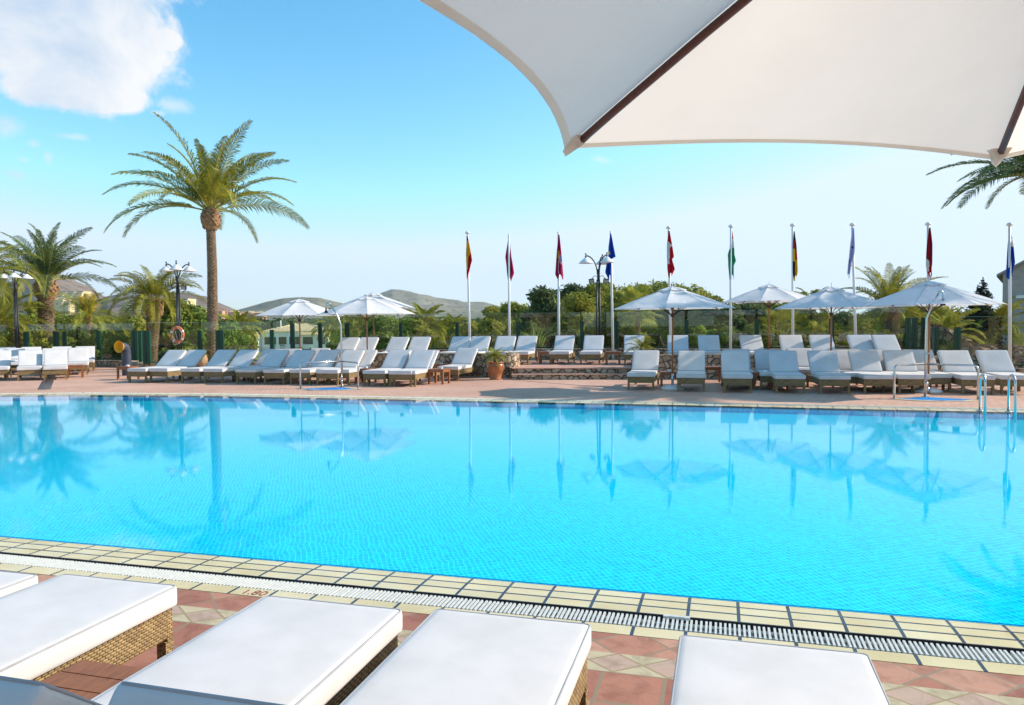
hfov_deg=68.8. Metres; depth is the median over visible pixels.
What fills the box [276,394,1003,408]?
drain channel
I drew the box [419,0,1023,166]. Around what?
parasol
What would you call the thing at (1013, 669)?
border strip
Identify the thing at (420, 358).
sun lounger
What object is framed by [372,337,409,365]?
sun lounger
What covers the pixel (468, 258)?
flag
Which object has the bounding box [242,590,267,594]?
depth marking
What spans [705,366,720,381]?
side table
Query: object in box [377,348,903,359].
stone wall
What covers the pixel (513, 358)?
stone wall
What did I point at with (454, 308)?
hill
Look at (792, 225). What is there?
flagpole
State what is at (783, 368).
sun lounger
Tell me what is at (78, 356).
sun lounger
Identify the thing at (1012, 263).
flag
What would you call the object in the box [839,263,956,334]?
date palm
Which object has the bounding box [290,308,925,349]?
glass fence
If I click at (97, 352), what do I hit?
shrub
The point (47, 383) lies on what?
pale deck strip
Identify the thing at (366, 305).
parasol
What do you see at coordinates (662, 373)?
side table
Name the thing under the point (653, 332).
pine tree
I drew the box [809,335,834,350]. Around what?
sun lounger
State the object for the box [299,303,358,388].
pool shower
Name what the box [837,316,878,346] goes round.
bushy tree
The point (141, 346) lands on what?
glass fence
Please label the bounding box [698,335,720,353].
sun lounger
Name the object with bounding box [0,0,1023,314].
sky
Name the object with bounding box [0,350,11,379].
sun lounger
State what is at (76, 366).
side table
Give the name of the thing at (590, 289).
pine tree
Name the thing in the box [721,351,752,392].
sun lounger
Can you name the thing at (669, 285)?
flagpole
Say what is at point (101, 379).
deck
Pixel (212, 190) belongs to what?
date palm
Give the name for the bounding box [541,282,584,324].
pine tree
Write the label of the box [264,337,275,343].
window
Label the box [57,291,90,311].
terraced hotel
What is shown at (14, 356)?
sun lounger
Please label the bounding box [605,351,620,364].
side table
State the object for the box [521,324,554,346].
strappy plant
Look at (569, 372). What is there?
terrace steps
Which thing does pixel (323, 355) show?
sun lounger
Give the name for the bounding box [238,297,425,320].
hill
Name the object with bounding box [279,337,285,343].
window
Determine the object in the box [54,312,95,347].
pine tree
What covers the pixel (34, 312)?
pine tree
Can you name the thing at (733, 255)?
flag
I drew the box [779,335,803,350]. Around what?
sun lounger
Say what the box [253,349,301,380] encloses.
sun lounger
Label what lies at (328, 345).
leafy tree
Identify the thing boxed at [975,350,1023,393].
sun lounger
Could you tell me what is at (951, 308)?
bushy tree
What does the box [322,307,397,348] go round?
palm tree
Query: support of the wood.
on the ground
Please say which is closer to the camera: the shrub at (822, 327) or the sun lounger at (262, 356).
the sun lounger at (262, 356)
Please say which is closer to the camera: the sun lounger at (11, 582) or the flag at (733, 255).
the sun lounger at (11, 582)
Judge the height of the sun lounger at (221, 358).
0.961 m
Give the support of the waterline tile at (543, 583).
attached to the pool coping at (987, 634)
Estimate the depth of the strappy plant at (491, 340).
31.07 m
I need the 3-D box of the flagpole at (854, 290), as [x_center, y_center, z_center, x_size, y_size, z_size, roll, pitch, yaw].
[11.594,-1.868,25.352,0.328,5.050,0.190,-1,2,0]
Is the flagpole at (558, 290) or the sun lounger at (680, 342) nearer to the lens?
the sun lounger at (680, 342)
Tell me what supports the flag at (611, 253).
attached to the flagpole at (612, 326)
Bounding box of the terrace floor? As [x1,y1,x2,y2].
[510,359,630,367]
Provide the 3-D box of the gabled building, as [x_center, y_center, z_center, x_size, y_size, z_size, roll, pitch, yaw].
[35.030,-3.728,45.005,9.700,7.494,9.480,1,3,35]
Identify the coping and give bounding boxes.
[0,393,1023,411]
[0,537,1023,648]
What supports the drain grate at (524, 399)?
on the drain channel at (718, 403)
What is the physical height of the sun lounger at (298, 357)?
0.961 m
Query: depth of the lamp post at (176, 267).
29.70 m
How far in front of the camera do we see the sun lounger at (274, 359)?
23.46 m
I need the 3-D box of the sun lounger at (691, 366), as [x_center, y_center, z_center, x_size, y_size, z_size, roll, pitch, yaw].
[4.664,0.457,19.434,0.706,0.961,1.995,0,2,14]
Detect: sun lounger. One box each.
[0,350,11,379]
[0,570,37,596]
[0,574,176,681]
[0,596,401,704]
[1,348,24,375]
[16,350,42,380]
[21,347,40,349]
[42,348,63,375]
[43,350,67,379]
[52,346,71,353]
[68,347,88,374]
[74,346,94,371]
[108,609,590,704]
[127,350,186,382]
[149,350,209,382]
[180,350,236,382]
[203,350,261,382]
[232,349,282,381]
[235,350,292,383]
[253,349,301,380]
[263,350,315,384]
[283,348,330,379]
[289,350,339,384]
[307,349,354,383]
[316,350,366,384]
[328,350,377,384]
[336,337,359,349]
[355,337,378,349]
[363,350,412,385]
[367,350,413,385]
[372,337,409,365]
[388,350,433,386]
[393,350,439,386]
[408,337,430,350]
[437,348,478,380]
[438,336,470,352]
[469,336,490,352]
[485,336,515,353]
[510,336,537,364]
[549,335,574,363]
[580,335,603,364]
[624,335,643,364]
[627,350,658,389]
[667,335,688,353]
[670,635,890,704]
[676,350,705,391]
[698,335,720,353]
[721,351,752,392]
[723,349,753,388]
[739,335,763,353]
[754,349,787,389]
[768,351,805,393]
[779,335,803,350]
[786,348,818,386]
[806,351,850,393]
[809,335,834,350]
[832,349,874,390]
[847,335,874,349]
[848,350,895,393]
[871,335,900,349]
[877,350,913,391]
[881,350,930,393]
[904,349,951,392]
[935,350,995,394]
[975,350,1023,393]
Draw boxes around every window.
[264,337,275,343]
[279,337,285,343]
[289,337,298,343]
[303,337,312,343]
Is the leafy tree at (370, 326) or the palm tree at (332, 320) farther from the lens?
the palm tree at (332, 320)
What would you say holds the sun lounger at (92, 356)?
on the deck
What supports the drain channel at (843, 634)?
in the drain tray
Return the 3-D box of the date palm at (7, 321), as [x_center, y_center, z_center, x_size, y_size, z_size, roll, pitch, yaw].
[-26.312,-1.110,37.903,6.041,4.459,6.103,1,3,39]
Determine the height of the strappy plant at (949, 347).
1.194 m
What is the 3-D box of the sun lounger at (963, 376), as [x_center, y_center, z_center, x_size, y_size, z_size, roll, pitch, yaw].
[10.938,0.452,18.101,0.706,0.961,1.995,0,2,14]
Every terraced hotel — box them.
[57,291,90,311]
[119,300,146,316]
[182,298,195,305]
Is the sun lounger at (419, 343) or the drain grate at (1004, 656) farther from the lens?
the sun lounger at (419, 343)
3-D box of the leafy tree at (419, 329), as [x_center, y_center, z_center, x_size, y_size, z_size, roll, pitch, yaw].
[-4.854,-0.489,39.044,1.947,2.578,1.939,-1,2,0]
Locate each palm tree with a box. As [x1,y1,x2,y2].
[218,309,266,345]
[310,316,353,342]
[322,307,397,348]
[399,302,453,347]
[428,318,453,347]
[440,313,467,343]
[789,286,839,329]
[865,306,958,334]
[918,307,986,349]
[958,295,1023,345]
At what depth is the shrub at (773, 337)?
32.06 m
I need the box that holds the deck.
[0,367,1023,407]
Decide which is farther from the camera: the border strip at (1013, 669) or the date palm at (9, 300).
the date palm at (9, 300)
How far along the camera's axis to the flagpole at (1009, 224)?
22.93 m
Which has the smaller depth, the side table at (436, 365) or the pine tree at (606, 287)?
the side table at (436, 365)
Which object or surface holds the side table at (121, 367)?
on the deck
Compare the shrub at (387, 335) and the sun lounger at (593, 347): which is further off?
the shrub at (387, 335)
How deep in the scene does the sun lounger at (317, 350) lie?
25.36 m
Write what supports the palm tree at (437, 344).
on the ground
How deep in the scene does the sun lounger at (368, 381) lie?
21.88 m
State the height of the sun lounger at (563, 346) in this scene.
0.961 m
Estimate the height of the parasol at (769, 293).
2.780 m
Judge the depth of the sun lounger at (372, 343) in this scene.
27.00 m
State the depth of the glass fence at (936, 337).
21.63 m
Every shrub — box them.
[0,329,67,349]
[56,326,107,359]
[72,345,99,357]
[101,325,131,359]
[158,325,206,360]
[368,331,429,349]
[512,319,579,346]
[583,321,624,346]
[620,324,694,346]
[688,322,760,348]
[762,329,835,348]
[835,328,904,348]
[919,338,945,349]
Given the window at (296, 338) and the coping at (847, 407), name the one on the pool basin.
the coping at (847, 407)
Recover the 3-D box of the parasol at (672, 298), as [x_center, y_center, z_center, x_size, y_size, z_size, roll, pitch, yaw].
[4.126,-0.440,19.211,2.971,2.780,2.971,-1,2,0]
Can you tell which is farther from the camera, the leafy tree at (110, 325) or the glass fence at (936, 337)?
the leafy tree at (110, 325)
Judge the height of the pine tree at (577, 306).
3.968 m
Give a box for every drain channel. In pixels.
[0,552,1023,654]
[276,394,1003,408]
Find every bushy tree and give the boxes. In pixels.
[481,305,501,320]
[601,288,649,344]
[697,303,748,346]
[727,303,767,348]
[782,309,836,344]
[832,311,862,341]
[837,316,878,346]
[898,306,962,323]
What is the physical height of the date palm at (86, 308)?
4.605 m
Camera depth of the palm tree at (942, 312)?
35.72 m
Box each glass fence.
[23,323,131,359]
[131,322,274,363]
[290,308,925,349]
[932,316,1023,365]
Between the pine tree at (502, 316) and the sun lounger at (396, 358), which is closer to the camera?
the sun lounger at (396, 358)
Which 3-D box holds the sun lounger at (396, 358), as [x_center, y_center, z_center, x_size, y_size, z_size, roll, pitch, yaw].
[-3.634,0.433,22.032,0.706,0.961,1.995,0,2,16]
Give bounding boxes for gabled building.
[997,260,1023,344]
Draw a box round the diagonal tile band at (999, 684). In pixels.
[1,570,1023,697]
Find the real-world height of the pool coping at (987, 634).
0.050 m
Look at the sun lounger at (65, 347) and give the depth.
31.02 m
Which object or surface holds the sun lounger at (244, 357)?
on the deck
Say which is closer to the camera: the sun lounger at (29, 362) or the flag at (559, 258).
the sun lounger at (29, 362)
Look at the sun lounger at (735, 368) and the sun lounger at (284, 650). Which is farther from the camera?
the sun lounger at (735, 368)
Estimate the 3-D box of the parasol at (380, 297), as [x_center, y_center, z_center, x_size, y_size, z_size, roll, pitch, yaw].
[-5.256,-1.010,28.380,2.971,2.780,2.971,-1,2,-20]
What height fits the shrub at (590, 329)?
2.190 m
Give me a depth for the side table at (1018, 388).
17.89 m
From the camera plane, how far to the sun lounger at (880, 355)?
19.20 m
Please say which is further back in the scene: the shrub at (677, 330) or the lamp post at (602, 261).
the shrub at (677, 330)
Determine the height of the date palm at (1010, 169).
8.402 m
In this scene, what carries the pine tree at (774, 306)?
on the ground
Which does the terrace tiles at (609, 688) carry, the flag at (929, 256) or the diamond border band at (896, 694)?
the diamond border band at (896, 694)
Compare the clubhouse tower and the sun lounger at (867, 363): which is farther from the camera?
the clubhouse tower
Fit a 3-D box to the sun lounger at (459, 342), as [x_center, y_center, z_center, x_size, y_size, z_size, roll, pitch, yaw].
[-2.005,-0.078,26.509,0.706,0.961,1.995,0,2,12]
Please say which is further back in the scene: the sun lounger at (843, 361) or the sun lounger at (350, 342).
the sun lounger at (350, 342)
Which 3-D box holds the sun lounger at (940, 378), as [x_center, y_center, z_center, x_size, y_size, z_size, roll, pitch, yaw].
[10.366,0.433,18.741,0.706,0.961,1.995,0,2,16]
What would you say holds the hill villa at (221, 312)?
on the hill at (116, 309)
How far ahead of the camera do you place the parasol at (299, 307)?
25.10 m
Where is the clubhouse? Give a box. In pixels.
[259,320,329,351]
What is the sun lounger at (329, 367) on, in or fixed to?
on the deck
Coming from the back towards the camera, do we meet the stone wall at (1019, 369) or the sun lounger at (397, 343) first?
the sun lounger at (397, 343)
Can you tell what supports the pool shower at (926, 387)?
on the footbath at (931, 399)
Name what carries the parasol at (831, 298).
on the deck
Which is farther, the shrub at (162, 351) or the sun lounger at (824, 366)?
the shrub at (162, 351)
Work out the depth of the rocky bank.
28.53 m
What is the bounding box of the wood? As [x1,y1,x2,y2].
[0,310,1000,343]
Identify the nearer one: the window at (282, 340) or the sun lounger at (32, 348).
the sun lounger at (32, 348)
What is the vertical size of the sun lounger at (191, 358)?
0.961 m
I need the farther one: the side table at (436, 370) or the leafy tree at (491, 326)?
the leafy tree at (491, 326)
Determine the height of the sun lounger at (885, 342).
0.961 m
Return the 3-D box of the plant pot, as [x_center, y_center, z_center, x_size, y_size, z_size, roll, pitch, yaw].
[-0.518,0.562,23.279,0.550,0.555,0.550,-1,2,0]
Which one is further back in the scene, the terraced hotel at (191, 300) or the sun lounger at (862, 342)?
the terraced hotel at (191, 300)
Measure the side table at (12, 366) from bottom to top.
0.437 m
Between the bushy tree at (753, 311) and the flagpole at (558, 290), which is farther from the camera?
the bushy tree at (753, 311)
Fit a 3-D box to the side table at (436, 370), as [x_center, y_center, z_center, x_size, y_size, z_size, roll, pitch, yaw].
[-2.124,0.691,21.775,0.500,0.437,0.494,0,2,20]
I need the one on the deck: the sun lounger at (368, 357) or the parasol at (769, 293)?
the sun lounger at (368, 357)
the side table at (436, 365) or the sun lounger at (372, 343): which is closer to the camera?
the side table at (436, 365)
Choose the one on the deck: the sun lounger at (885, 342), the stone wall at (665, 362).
the stone wall at (665, 362)
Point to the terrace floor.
(545, 363)
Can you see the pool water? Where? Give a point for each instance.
(23, 411)
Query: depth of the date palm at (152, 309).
34.67 m
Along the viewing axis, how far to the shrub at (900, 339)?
30.76 m
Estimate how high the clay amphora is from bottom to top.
0.731 m
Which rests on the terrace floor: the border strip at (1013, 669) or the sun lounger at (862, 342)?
the sun lounger at (862, 342)
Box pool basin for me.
[0,405,1023,675]
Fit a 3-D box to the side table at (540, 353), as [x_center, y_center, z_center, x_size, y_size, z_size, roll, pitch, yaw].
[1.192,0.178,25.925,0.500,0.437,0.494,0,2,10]
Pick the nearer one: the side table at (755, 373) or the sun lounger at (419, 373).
the side table at (755, 373)
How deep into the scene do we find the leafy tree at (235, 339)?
51.32 m
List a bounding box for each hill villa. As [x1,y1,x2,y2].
[54,298,69,312]
[64,300,74,314]
[218,311,224,318]
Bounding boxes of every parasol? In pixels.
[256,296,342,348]
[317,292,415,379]
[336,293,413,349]
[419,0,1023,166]
[612,281,735,389]
[722,281,804,348]
[774,282,891,350]
[859,276,1007,392]
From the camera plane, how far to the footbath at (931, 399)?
16.14 m
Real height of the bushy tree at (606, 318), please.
4.199 m
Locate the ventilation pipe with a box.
[114,341,131,375]
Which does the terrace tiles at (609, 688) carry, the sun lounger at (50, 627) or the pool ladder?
the sun lounger at (50, 627)
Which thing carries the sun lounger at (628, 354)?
on the terrace floor
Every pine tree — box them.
[23,300,37,326]
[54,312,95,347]
[110,314,146,337]
[244,325,259,349]
[493,300,527,345]
[511,306,542,346]
[519,284,566,346]
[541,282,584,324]
[551,291,595,334]
[582,282,605,323]
[592,282,620,336]
[616,282,658,323]
[636,278,674,346]
[649,283,691,345]
[666,283,714,345]
[683,295,723,346]
[759,302,798,337]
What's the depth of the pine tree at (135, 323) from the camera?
49.30 m
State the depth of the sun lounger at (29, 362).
25.66 m
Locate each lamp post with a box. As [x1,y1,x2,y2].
[0,269,32,347]
[159,260,195,349]
[579,252,613,359]
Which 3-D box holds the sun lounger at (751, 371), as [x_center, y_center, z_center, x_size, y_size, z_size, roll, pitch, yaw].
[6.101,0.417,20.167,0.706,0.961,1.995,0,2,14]
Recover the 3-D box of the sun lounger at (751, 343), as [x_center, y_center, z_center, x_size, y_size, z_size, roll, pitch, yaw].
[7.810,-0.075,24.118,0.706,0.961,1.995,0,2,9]
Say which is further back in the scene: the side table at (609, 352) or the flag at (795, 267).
the flag at (795, 267)
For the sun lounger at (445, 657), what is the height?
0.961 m
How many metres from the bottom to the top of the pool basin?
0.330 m
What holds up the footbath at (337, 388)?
on the deck
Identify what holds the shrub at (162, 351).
on the ground
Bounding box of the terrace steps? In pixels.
[511,366,630,379]
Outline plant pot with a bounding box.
[487,361,503,379]
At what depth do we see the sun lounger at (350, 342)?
27.05 m
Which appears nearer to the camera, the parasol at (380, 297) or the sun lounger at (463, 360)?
the sun lounger at (463, 360)
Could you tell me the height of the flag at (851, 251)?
1.701 m
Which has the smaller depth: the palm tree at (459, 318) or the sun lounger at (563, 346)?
the sun lounger at (563, 346)
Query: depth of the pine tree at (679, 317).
45.33 m
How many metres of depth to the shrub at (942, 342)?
28.53 m
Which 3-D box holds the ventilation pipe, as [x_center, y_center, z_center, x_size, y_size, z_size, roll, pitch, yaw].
[-13.862,0.200,26.733,0.430,1.255,0.492,0,2,18]
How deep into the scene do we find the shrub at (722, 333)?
32.96 m
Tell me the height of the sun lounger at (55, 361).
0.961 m
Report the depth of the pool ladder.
13.71 m
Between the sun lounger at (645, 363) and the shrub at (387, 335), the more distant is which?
the shrub at (387, 335)
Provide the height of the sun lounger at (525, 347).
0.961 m
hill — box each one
[0,271,104,315]
[93,291,243,316]
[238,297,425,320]
[381,289,499,319]
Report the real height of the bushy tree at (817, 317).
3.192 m
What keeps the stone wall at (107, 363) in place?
on the deck
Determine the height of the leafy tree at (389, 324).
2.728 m
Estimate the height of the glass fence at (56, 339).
1.607 m
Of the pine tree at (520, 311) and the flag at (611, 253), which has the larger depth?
the pine tree at (520, 311)
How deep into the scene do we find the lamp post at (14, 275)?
32.92 m
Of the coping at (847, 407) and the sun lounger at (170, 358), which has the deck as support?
the sun lounger at (170, 358)
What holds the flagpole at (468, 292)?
on the deck
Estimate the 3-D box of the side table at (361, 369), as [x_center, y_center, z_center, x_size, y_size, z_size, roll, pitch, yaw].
[-4.390,0.687,22.431,0.500,0.437,0.494,0,2,15]
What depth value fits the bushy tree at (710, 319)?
39.52 m
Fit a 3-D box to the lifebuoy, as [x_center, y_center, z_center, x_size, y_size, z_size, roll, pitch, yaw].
[-12.984,-0.667,28.972,0.553,0.725,0.138,-1,2,0]
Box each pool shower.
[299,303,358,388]
[891,290,978,399]
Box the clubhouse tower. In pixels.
[254,332,261,352]
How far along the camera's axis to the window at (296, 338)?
119.95 m
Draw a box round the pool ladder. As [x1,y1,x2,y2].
[976,373,1016,421]
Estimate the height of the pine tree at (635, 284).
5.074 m
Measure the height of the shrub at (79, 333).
2.232 m
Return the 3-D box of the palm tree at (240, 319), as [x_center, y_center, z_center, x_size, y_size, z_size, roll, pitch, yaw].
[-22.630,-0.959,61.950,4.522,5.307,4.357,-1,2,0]
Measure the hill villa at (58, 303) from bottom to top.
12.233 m
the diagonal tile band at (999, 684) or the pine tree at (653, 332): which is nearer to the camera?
the diagonal tile band at (999, 684)
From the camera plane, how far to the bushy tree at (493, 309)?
57.54 m
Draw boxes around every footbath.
[300,387,362,390]
[889,397,977,400]
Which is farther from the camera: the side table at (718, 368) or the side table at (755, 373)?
the side table at (718, 368)
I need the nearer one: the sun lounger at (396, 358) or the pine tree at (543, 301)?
the sun lounger at (396, 358)
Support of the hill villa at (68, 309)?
on the hill at (116, 309)
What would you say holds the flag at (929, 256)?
attached to the flagpole at (927, 223)
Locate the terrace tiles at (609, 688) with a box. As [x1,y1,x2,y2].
[122,620,672,704]
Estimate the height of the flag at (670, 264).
1.750 m
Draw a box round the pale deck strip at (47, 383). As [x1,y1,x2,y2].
[37,375,55,389]
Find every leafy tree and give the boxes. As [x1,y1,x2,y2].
[0,312,37,346]
[93,316,124,347]
[141,299,220,360]
[218,319,253,359]
[325,335,339,348]
[358,315,393,337]
[376,316,415,349]
[406,319,436,347]
[445,320,479,343]
[475,316,505,346]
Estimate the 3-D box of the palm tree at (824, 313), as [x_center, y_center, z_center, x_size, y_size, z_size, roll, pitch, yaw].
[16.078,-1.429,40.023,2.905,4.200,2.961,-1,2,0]
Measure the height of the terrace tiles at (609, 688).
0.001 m
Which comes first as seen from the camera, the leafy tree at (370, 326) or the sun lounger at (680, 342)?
the sun lounger at (680, 342)
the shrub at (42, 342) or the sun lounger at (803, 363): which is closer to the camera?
the sun lounger at (803, 363)
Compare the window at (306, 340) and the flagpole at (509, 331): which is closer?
the flagpole at (509, 331)
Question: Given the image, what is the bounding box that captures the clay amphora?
[198,355,207,366]
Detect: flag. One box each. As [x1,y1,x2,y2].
[466,236,471,274]
[505,243,513,279]
[555,235,562,278]
[605,234,615,278]
[667,231,674,277]
[728,232,735,279]
[793,231,797,280]
[847,228,854,278]
[926,227,932,278]
[1006,235,1014,278]
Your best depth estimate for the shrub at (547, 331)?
32.90 m
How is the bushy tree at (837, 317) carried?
on the ground
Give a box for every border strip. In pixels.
[0,563,1023,675]
[75,392,1023,408]
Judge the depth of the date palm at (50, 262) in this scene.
39.62 m
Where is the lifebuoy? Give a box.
[170,326,184,344]
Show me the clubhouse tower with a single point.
(259, 343)
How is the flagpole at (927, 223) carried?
on the deck
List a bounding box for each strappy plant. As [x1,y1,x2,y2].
[467,326,501,346]
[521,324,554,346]
[939,339,974,350]
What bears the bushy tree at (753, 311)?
on the ground
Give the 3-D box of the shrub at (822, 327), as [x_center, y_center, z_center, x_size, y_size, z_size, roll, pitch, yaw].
[12.961,-0.378,31.002,2.571,2.025,2.727,-1,2,0]
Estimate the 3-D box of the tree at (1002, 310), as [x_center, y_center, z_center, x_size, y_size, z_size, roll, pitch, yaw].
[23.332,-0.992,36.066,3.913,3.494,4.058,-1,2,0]
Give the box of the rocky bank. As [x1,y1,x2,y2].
[891,323,1023,367]
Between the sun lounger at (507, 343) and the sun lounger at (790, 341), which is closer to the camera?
the sun lounger at (790, 341)
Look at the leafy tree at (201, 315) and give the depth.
36.47 m
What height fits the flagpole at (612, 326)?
5.215 m
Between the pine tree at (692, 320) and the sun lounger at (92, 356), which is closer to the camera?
the sun lounger at (92, 356)
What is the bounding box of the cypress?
[959,277,1007,344]
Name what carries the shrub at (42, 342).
on the ground
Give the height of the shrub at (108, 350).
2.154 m
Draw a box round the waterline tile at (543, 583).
[0,536,1023,625]
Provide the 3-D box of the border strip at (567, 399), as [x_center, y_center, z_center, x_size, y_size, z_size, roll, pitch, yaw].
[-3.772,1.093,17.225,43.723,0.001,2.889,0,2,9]
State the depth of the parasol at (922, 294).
17.28 m
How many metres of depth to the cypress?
35.59 m
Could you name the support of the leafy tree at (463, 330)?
on the ground
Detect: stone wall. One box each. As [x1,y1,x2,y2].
[95,360,253,366]
[370,352,519,377]
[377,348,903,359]
[631,354,942,379]
[975,368,1023,372]
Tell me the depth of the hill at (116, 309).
790.32 m
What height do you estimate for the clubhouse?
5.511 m
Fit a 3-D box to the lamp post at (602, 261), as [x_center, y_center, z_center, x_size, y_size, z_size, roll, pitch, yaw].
[3.161,-1.717,28.178,1.296,4.024,1.371,-1,2,0]
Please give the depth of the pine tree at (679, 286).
47.16 m
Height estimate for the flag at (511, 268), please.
1.550 m
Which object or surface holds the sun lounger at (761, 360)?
on the deck
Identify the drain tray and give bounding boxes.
[422,599,1022,662]
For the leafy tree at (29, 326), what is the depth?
44.62 m
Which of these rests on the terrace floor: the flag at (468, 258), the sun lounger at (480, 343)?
the sun lounger at (480, 343)
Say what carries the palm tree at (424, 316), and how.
on the ground
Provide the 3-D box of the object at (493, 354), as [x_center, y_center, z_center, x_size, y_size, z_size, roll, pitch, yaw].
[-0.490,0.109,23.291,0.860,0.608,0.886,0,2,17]
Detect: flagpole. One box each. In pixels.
[465,231,470,347]
[508,234,510,335]
[557,232,559,359]
[610,231,613,359]
[666,226,671,334]
[728,224,733,348]
[790,223,794,334]
[849,223,856,334]
[925,222,930,349]
[1006,222,1012,360]
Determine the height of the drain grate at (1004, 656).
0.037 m
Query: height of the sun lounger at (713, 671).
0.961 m
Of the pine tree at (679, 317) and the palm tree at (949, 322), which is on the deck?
the palm tree at (949, 322)
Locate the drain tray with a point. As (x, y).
(846, 644)
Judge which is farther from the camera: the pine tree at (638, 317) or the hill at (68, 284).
the hill at (68, 284)
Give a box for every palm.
[0,222,122,347]
[0,240,46,314]
[0,289,60,346]
[54,291,125,342]
[103,112,309,361]
[104,265,206,361]
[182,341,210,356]
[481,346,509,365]
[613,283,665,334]
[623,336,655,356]
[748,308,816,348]
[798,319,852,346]
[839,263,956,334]
[926,154,1023,209]
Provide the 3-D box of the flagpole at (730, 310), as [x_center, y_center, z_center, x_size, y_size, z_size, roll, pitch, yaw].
[7.890,-1.989,26.947,0.190,5.234,0.190,-1,2,0]
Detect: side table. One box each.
[4,365,19,377]
[67,364,83,377]
[116,366,139,379]
[355,368,376,382]
[428,368,449,383]
[433,364,451,377]
[538,351,553,363]
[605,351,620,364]
[660,371,677,387]
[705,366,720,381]
[752,371,772,389]
[1010,372,1023,390]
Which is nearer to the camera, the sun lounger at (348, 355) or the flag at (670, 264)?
the sun lounger at (348, 355)
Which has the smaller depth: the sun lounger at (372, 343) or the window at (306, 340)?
the sun lounger at (372, 343)
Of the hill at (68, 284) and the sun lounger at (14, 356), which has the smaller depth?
the sun lounger at (14, 356)
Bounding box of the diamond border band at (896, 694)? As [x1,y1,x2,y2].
[172,605,1023,704]
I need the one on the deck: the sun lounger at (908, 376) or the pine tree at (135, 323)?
the sun lounger at (908, 376)
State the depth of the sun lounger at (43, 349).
28.23 m
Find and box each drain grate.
[0,393,1023,409]
[0,554,1023,664]

